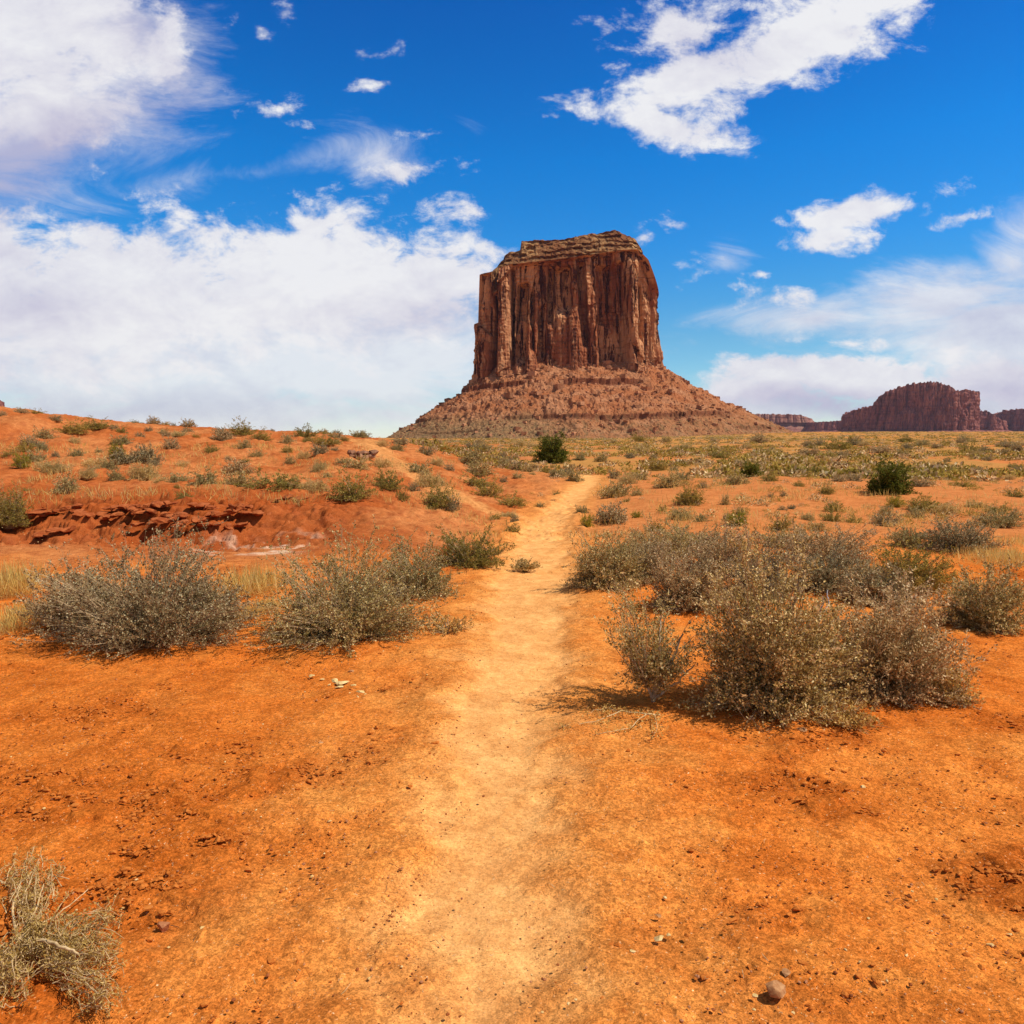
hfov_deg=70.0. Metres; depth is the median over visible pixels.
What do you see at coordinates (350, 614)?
desert shrub
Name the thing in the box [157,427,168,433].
desert shrub
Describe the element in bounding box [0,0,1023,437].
sky
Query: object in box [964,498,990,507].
desert shrub
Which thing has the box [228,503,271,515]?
rock ledge
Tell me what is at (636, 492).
desert shrub
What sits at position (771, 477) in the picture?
desert shrub
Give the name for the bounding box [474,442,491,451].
desert shrub
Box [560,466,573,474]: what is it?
desert shrub
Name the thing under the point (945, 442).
desert shrub
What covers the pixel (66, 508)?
rock ledge
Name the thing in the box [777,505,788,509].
desert shrub
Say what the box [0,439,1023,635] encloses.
dry grass
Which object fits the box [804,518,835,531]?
desert shrub
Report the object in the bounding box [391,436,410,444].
desert shrub
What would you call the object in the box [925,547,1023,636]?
desert shrub
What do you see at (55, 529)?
rock ledge
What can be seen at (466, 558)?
desert shrub
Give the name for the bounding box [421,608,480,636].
desert shrub
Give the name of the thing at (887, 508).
desert shrub
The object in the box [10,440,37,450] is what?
desert shrub
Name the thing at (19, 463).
desert shrub
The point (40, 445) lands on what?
desert shrub
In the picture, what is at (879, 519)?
desert shrub
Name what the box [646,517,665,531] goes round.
desert shrub
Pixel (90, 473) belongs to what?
desert shrub
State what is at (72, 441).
desert shrub
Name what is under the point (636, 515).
desert shrub
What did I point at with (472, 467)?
desert shrub
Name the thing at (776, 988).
stone
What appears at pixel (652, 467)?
desert shrub
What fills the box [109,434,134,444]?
desert shrub
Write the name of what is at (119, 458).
desert shrub
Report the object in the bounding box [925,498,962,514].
desert shrub
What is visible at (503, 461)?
desert shrub
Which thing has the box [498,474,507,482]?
desert shrub
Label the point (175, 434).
desert shrub
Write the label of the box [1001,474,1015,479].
desert shrub
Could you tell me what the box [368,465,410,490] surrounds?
desert shrub
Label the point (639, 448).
desert shrub
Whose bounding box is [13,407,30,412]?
desert shrub
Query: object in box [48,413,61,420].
desert shrub
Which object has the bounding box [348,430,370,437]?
desert shrub
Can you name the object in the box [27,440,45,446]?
desert shrub
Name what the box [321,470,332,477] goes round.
desert shrub
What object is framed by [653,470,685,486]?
desert shrub
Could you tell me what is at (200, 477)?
desert shrub
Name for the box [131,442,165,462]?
desert shrub
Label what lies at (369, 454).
rock outcrop
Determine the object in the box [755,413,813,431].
distant mesa
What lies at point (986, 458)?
desert shrub
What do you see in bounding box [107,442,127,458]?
desert shrub
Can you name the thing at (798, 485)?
desert shrub
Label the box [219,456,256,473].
desert shrub
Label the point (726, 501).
desert shrub
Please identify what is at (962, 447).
desert shrub
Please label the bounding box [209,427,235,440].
desert shrub
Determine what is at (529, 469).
desert shrub
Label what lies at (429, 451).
desert shrub
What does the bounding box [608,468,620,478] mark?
desert shrub
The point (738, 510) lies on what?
desert shrub
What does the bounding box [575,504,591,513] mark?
desert shrub
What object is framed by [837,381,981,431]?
distant butte
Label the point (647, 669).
desert shrub
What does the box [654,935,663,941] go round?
stone
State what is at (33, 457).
desert shrub
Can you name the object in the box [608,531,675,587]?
desert shrub
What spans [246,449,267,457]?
desert shrub
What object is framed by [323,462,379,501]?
desert shrub
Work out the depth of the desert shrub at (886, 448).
80.71 m
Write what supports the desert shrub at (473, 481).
on the ground at (602, 878)
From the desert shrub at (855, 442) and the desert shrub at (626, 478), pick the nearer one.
the desert shrub at (626, 478)
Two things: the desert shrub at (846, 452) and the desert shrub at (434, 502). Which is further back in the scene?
the desert shrub at (846, 452)
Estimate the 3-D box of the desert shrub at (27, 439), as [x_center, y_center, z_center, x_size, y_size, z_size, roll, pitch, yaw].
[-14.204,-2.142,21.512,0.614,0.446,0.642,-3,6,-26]
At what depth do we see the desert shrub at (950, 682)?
4.54 m
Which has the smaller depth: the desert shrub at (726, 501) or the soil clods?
the soil clods
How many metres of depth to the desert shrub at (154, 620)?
5.79 m
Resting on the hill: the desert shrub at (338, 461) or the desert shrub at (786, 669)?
the desert shrub at (338, 461)
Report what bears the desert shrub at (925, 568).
on the ground at (602, 878)
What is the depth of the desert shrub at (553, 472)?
27.65 m
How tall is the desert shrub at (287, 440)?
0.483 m
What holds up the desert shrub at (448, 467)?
on the hill
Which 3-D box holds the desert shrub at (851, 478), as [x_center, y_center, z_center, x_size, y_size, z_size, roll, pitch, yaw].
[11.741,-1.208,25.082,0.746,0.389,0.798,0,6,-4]
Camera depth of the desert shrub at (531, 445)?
113.73 m
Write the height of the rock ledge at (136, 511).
0.198 m
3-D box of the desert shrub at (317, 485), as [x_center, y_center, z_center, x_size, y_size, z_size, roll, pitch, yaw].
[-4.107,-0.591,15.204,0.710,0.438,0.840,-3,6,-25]
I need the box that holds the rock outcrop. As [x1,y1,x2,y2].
[347,450,378,459]
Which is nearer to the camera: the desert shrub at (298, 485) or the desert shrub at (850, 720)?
the desert shrub at (850, 720)
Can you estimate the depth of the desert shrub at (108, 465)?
18.11 m
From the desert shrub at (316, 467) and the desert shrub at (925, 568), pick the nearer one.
the desert shrub at (925, 568)
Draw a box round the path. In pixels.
[370,475,600,1023]
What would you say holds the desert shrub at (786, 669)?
on the ground at (602, 878)
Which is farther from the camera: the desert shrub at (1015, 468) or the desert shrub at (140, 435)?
the desert shrub at (1015, 468)
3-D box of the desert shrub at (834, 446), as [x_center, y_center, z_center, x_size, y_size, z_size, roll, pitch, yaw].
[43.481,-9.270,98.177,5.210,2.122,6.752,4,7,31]
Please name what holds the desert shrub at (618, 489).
on the ground at (602, 878)
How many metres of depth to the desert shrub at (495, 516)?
14.91 m
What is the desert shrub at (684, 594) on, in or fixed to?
on the ground at (602, 878)
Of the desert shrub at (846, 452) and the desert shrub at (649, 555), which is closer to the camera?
the desert shrub at (649, 555)
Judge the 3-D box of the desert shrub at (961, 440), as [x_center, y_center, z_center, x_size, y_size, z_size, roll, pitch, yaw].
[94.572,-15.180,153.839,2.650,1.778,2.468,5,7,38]
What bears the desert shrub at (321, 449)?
on the hill
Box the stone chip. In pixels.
[336,681,348,684]
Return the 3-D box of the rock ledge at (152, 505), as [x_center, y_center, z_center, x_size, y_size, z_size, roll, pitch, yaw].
[-6.404,-0.109,12.641,1.307,0.206,0.468,2,6,16]
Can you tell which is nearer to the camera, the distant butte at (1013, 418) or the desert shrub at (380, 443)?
the desert shrub at (380, 443)
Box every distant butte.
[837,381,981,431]
[979,410,1013,431]
[994,408,1023,431]
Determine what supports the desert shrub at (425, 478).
on the hill
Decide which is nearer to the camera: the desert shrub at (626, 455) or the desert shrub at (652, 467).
the desert shrub at (652, 467)
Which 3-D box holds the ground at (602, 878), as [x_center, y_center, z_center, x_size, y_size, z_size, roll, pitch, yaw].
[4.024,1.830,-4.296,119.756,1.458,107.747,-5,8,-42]
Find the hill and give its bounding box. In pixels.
[0,406,446,552]
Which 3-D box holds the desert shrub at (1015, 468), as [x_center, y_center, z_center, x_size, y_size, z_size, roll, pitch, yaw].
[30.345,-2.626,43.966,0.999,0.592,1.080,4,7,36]
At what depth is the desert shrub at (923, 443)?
117.91 m
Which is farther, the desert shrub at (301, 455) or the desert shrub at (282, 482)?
the desert shrub at (301, 455)
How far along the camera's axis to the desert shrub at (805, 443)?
109.56 m
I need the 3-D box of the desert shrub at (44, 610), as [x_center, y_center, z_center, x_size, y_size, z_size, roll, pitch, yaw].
[-3.779,0.633,6.348,1.070,0.850,0.961,0,6,0]
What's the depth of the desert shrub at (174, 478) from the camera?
16.05 m
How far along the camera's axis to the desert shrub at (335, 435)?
28.60 m
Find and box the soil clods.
[0,559,1023,1023]
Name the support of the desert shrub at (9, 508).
on the hill
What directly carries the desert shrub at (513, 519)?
on the ground at (602, 878)
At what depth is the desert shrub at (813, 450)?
66.39 m
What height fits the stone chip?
0.030 m
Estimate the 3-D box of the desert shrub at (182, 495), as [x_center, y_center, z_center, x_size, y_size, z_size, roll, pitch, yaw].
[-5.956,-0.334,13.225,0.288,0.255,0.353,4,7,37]
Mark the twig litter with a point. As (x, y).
(450, 827)
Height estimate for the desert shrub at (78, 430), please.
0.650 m
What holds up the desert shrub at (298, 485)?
on the hill
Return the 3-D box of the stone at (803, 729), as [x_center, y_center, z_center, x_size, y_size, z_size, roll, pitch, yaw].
[1.638,1.223,4.126,0.054,0.016,0.043,4,7,35]
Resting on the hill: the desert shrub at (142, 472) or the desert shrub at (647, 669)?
the desert shrub at (142, 472)
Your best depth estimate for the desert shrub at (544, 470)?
32.74 m
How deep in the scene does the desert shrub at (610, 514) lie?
14.04 m
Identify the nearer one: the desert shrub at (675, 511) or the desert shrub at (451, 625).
the desert shrub at (451, 625)
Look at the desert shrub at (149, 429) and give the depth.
27.02 m
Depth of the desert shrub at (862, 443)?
111.22 m
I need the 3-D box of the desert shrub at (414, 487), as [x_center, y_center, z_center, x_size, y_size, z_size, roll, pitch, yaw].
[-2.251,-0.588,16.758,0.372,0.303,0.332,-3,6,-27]
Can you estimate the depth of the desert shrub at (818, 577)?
7.91 m
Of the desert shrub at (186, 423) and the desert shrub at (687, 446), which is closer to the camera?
the desert shrub at (186, 423)
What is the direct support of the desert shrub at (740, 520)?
on the ground at (602, 878)
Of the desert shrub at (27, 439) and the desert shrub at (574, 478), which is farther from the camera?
the desert shrub at (574, 478)
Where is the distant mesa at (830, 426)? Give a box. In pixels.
[804,420,840,431]
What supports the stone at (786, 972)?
on the ground at (602, 878)
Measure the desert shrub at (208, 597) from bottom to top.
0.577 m
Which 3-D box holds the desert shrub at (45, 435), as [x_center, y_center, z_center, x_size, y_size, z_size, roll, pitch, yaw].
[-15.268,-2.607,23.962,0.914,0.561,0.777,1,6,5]
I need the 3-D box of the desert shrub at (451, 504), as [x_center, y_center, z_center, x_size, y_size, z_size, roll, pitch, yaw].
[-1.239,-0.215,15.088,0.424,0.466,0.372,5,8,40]
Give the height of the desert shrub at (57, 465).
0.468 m
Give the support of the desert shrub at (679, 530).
on the ground at (602, 878)
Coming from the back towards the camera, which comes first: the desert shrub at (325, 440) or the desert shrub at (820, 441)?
the desert shrub at (820, 441)
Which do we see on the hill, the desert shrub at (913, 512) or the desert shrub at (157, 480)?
the desert shrub at (157, 480)
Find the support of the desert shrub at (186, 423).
on the hill
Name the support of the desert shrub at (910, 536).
on the ground at (602, 878)
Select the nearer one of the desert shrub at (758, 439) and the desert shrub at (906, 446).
the desert shrub at (906, 446)
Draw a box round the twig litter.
[14,615,1019,1021]
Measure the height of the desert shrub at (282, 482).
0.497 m
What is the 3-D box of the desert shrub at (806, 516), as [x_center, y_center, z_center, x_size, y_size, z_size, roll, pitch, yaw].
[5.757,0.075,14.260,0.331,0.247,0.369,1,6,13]
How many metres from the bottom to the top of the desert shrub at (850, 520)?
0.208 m
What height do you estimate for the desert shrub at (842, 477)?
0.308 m
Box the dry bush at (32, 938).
[0,843,129,1018]
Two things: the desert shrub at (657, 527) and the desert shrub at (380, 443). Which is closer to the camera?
the desert shrub at (657, 527)
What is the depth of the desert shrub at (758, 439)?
172.17 m
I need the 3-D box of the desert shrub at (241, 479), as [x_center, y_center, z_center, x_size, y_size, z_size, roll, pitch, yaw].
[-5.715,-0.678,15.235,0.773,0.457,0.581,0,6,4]
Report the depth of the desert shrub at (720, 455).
65.85 m
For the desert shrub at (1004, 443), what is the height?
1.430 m
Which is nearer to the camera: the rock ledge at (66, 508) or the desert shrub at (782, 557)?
the desert shrub at (782, 557)
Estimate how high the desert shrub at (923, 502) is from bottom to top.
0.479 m
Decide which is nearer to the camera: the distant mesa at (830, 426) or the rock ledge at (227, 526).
the rock ledge at (227, 526)
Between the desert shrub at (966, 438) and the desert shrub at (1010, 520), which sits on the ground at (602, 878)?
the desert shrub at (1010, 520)
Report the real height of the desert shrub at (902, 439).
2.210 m
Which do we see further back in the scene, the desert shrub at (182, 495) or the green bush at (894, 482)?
the green bush at (894, 482)
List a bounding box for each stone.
[157,921,169,932]
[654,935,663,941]
[765,980,785,998]
[782,968,790,976]
[797,727,806,731]
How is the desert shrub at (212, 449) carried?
on the hill
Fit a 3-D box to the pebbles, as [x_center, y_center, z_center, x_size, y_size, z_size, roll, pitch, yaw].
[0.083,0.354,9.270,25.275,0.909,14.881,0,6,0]
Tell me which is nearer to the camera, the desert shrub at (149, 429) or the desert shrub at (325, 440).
the desert shrub at (325, 440)
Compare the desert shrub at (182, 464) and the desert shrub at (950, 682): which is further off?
the desert shrub at (182, 464)
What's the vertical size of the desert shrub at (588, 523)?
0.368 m
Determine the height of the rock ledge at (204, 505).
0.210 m
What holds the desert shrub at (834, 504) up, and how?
on the ground at (602, 878)
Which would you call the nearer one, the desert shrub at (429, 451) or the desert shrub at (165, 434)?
the desert shrub at (165, 434)
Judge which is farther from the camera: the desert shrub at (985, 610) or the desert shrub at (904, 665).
the desert shrub at (985, 610)
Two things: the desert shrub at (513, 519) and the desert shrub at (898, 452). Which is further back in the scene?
the desert shrub at (898, 452)
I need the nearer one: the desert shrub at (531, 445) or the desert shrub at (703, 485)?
the desert shrub at (703, 485)
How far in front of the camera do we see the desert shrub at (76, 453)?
20.81 m
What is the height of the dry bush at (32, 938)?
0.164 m
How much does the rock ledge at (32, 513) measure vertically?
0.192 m
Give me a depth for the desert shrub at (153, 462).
19.44 m
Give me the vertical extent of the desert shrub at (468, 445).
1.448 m
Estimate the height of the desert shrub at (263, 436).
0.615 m
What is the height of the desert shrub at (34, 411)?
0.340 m
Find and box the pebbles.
[0,479,1023,1023]
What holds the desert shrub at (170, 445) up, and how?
on the hill
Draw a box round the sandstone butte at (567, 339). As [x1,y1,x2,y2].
[386,230,795,438]
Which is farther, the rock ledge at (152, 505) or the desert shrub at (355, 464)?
the desert shrub at (355, 464)
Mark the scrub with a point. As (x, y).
(809, 468)
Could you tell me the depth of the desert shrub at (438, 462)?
26.42 m
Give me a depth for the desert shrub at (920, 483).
23.02 m
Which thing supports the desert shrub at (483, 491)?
on the ground at (602, 878)
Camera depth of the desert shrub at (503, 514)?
15.42 m
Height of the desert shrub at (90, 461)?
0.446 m
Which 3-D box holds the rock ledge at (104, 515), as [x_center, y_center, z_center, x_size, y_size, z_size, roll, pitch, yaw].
[-7.067,0.041,12.537,0.808,0.178,0.632,0,6,0]
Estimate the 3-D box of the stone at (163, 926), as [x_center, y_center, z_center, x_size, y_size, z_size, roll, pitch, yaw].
[-1.165,1.387,2.448,0.041,0.038,0.027,0,6,0]
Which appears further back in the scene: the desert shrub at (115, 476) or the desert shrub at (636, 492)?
the desert shrub at (636, 492)
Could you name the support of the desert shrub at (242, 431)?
on the hill
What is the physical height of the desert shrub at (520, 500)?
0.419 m
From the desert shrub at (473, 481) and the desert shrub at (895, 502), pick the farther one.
the desert shrub at (473, 481)
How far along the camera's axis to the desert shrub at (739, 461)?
48.42 m
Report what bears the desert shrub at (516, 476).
on the ground at (602, 878)
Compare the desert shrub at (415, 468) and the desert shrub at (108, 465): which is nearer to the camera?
the desert shrub at (108, 465)
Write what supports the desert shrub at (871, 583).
on the ground at (602, 878)
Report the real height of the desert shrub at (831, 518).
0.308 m
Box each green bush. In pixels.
[533,428,570,463]
[739,459,763,477]
[862,455,919,494]
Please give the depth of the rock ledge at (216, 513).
12.21 m
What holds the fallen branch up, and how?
on the ground at (602, 878)
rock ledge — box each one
[12,510,46,518]
[31,526,75,537]
[32,503,83,516]
[71,509,124,519]
[102,500,178,510]
[127,506,187,518]
[130,516,185,526]
[179,517,248,529]
[187,502,253,509]
[192,508,239,522]
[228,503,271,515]
[269,494,308,502]
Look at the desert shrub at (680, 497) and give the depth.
16.87 m
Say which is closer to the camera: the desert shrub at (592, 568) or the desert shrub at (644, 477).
the desert shrub at (592, 568)
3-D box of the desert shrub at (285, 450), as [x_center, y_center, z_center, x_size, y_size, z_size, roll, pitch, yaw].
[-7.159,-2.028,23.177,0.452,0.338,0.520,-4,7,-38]
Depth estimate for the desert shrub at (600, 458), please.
60.84 m
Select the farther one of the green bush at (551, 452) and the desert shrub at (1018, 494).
the green bush at (551, 452)
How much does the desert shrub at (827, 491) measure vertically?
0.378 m
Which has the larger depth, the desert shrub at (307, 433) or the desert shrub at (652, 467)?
the desert shrub at (652, 467)
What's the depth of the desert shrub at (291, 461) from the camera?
20.69 m
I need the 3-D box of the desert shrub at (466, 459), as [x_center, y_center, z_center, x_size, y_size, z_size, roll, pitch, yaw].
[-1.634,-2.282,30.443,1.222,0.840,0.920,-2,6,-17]
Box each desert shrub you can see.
[0,445,21,457]
[0,478,34,528]
[5,513,278,661]
[7,538,123,638]
[9,450,32,468]
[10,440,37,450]
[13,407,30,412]
[17,432,38,445]
[20,448,48,461]
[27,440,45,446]
[28,407,47,413]
[29,455,75,472]
[32,425,60,438]
[33,440,49,450]
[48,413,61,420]
[50,450,59,456]
[50,466,82,493]
[53,417,95,433]
[67,436,81,442]
[67,448,86,456]
[76,463,98,478]
[77,452,112,467]
[78,415,114,429]
[99,457,120,469]
[104,445,149,464]
[106,467,125,480]
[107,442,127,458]
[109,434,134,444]
[112,423,128,433]
[124,457,165,480]
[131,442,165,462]
[134,430,145,436]
[143,426,152,431]
[145,458,159,465]
[146,416,163,424]
[150,474,168,482]
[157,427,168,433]
[159,435,180,448]
[160,430,171,436]
[161,472,190,482]
[168,572,259,636]
[169,429,189,436]
[172,459,189,466]
[174,488,192,499]
[178,418,197,426]
[180,426,193,431]
[186,461,218,485]
[202,441,219,452]
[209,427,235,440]
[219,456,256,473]
[220,469,256,486]
[225,415,260,435]
[231,439,254,448]
[234,467,303,491]
[244,514,457,657]
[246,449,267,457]
[247,425,273,440]
[278,432,296,443]
[279,443,293,452]
[284,452,297,464]
[289,479,306,488]
[292,422,318,436]
[296,450,311,458]
[299,475,328,492]
[300,434,313,441]
[308,441,329,455]
[310,460,326,471]
[312,433,343,445]
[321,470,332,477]
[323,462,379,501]
[325,431,345,437]
[333,456,347,463]
[337,453,371,469]
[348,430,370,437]
[360,527,466,603]
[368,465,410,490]
[370,454,393,467]
[375,437,388,446]
[389,442,406,451]
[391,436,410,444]
[395,486,410,500]
[400,458,432,474]
[406,481,421,491]
[415,466,444,487]
[416,444,436,454]
[417,474,459,509]
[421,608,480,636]
[424,522,515,569]
[429,455,444,465]
[442,461,454,470]
[444,493,461,511]
[458,469,494,487]
[459,447,485,465]
[462,453,498,475]
[464,441,478,447]
[470,473,509,498]
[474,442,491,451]
[490,512,500,519]
[494,489,531,507]
[495,456,510,467]
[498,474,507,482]
[498,508,518,517]
[502,520,520,534]
[508,460,522,470]
[509,556,542,571]
[510,438,527,445]
[510,514,518,521]
[511,471,526,478]
[521,464,535,471]
[526,441,538,447]
[538,465,552,472]
[547,465,566,476]
[559,521,657,593]
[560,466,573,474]
[567,467,584,481]
[572,451,586,459]
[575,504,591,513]
[578,511,594,526]
[590,497,628,523]
[593,452,608,461]
[594,556,717,701]
[598,479,632,497]
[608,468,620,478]
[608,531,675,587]
[614,469,638,483]
[618,512,695,562]
[623,451,635,457]
[630,488,643,495]
[631,430,647,441]
[631,444,649,452]
[631,510,642,517]
[636,469,649,479]
[643,454,671,470]
[643,525,742,614]
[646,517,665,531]
[651,468,680,487]
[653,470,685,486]
[654,518,735,555]
[659,434,671,441]
[663,506,694,518]
[668,505,693,520]
[672,511,884,732]
[673,482,707,504]
[674,516,772,576]
[675,442,693,448]
[675,466,693,479]
[693,512,712,521]
[699,481,707,487]
[708,448,730,457]
[718,492,731,504]
[718,532,804,601]
[724,468,753,484]
[724,510,751,526]
[731,504,750,514]
[733,459,742,466]
[749,431,770,442]
[749,522,827,549]
[752,446,784,451]
[756,470,782,481]
[769,508,794,530]
[772,516,888,566]
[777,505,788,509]
[780,531,870,594]
[792,479,806,486]
[796,446,823,455]
[799,510,815,520]
[802,439,814,446]
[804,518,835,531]
[806,689,890,734]
[813,438,826,445]
[816,482,837,494]
[816,563,997,713]
[818,507,844,521]
[821,435,856,449]
[821,496,845,511]
[831,554,930,607]
[832,474,848,481]
[836,449,851,456]
[841,513,865,523]
[843,473,865,481]
[844,435,864,444]
[858,439,870,445]
[860,536,964,594]
[867,509,904,527]
[870,444,896,452]
[875,505,894,514]
[880,523,936,549]
[884,493,905,506]
[894,448,908,455]
[895,434,911,441]
[900,505,929,518]
[901,442,913,449]
[901,491,947,511]
[910,475,933,486]
[913,436,931,445]
[914,513,1010,553]
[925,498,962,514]
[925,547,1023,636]
[928,661,985,706]
[929,442,944,447]
[940,437,953,443]
[949,479,977,486]
[954,436,967,442]
[955,435,973,441]
[956,440,978,452]
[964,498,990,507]
[965,447,982,457]
[969,505,1023,528]
[979,445,991,452]
[981,455,994,460]
[982,501,1016,514]
[994,439,1021,447]
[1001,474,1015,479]
[1002,488,1023,497]
[1007,442,1023,451]
[1009,465,1023,470]
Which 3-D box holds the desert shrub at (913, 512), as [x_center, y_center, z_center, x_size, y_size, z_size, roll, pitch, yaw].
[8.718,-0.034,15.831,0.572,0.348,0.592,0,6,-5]
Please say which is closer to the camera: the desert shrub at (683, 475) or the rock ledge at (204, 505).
the rock ledge at (204, 505)
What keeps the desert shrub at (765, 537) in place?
on the ground at (602, 878)
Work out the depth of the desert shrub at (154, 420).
33.62 m
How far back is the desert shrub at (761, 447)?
79.19 m
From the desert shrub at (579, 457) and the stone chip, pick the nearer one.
the stone chip
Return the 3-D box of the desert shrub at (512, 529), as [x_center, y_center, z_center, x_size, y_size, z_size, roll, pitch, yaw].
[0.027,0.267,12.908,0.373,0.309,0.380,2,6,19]
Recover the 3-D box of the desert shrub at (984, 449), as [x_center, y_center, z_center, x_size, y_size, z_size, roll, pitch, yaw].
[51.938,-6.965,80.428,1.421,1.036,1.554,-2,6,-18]
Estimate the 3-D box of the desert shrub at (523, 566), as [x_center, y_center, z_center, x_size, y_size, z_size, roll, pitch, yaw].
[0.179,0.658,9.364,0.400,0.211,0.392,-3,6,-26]
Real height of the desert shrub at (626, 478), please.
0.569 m
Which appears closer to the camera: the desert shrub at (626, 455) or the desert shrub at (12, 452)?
the desert shrub at (12, 452)
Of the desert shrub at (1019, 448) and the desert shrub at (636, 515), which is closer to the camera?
the desert shrub at (636, 515)
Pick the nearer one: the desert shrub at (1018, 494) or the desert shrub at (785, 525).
the desert shrub at (785, 525)
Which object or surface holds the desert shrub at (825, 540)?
on the ground at (602, 878)
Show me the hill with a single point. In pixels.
(301, 523)
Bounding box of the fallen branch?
[551,702,669,740]
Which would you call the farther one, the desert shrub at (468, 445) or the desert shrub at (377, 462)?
the desert shrub at (468, 445)
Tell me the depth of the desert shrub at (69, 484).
14.13 m
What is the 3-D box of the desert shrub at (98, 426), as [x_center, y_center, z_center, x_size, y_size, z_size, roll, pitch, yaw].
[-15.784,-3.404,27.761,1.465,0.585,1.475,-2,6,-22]
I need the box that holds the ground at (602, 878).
[0,452,1023,1023]
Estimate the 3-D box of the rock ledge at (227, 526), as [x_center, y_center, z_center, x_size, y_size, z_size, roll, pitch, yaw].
[-4.848,0.203,11.970,1.146,0.249,0.325,-5,7,-40]
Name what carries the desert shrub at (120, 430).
on the hill
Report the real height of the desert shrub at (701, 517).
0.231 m
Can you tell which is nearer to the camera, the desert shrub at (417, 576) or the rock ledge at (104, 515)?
the desert shrub at (417, 576)
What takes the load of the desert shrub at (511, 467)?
on the ground at (602, 878)
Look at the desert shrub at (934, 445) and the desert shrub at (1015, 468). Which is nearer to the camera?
the desert shrub at (1015, 468)
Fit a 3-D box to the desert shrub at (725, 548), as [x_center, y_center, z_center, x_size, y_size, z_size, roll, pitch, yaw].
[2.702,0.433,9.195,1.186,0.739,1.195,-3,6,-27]
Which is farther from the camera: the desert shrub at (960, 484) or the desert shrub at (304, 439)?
the desert shrub at (304, 439)
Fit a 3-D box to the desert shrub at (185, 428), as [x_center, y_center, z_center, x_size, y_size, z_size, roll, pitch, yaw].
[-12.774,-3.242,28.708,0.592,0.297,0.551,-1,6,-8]
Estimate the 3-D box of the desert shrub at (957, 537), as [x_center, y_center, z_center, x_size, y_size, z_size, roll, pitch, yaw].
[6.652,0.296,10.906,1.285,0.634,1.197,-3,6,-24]
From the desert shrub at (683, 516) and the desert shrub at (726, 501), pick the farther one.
the desert shrub at (726, 501)
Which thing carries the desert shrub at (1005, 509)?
on the ground at (602, 878)
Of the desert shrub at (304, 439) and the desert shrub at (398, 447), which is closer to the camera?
the desert shrub at (304, 439)
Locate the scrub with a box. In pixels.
[405,431,1023,524]
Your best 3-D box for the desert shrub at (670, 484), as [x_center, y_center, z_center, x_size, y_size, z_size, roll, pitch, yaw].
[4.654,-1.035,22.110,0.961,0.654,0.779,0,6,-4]
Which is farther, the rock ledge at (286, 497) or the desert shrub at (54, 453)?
the desert shrub at (54, 453)
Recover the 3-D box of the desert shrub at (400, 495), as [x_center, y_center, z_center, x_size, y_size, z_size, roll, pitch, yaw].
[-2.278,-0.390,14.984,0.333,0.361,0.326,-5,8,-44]
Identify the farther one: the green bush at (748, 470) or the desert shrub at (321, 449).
the green bush at (748, 470)
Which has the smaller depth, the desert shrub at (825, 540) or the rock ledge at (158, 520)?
the desert shrub at (825, 540)
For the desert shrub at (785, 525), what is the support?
on the ground at (602, 878)
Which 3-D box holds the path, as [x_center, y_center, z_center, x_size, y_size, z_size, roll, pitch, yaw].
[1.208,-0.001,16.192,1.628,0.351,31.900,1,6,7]
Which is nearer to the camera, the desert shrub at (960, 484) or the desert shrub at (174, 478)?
the desert shrub at (174, 478)
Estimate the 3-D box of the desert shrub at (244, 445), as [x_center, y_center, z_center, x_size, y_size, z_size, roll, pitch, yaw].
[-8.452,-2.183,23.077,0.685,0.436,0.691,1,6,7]
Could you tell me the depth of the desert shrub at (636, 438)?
215.83 m
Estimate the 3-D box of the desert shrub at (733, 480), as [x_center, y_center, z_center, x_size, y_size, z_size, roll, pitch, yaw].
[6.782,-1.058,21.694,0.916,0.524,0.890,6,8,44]
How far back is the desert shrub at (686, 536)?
9.98 m
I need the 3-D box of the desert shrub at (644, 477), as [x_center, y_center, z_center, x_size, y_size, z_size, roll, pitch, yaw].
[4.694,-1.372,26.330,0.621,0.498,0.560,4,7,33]
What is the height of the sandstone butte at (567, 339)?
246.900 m

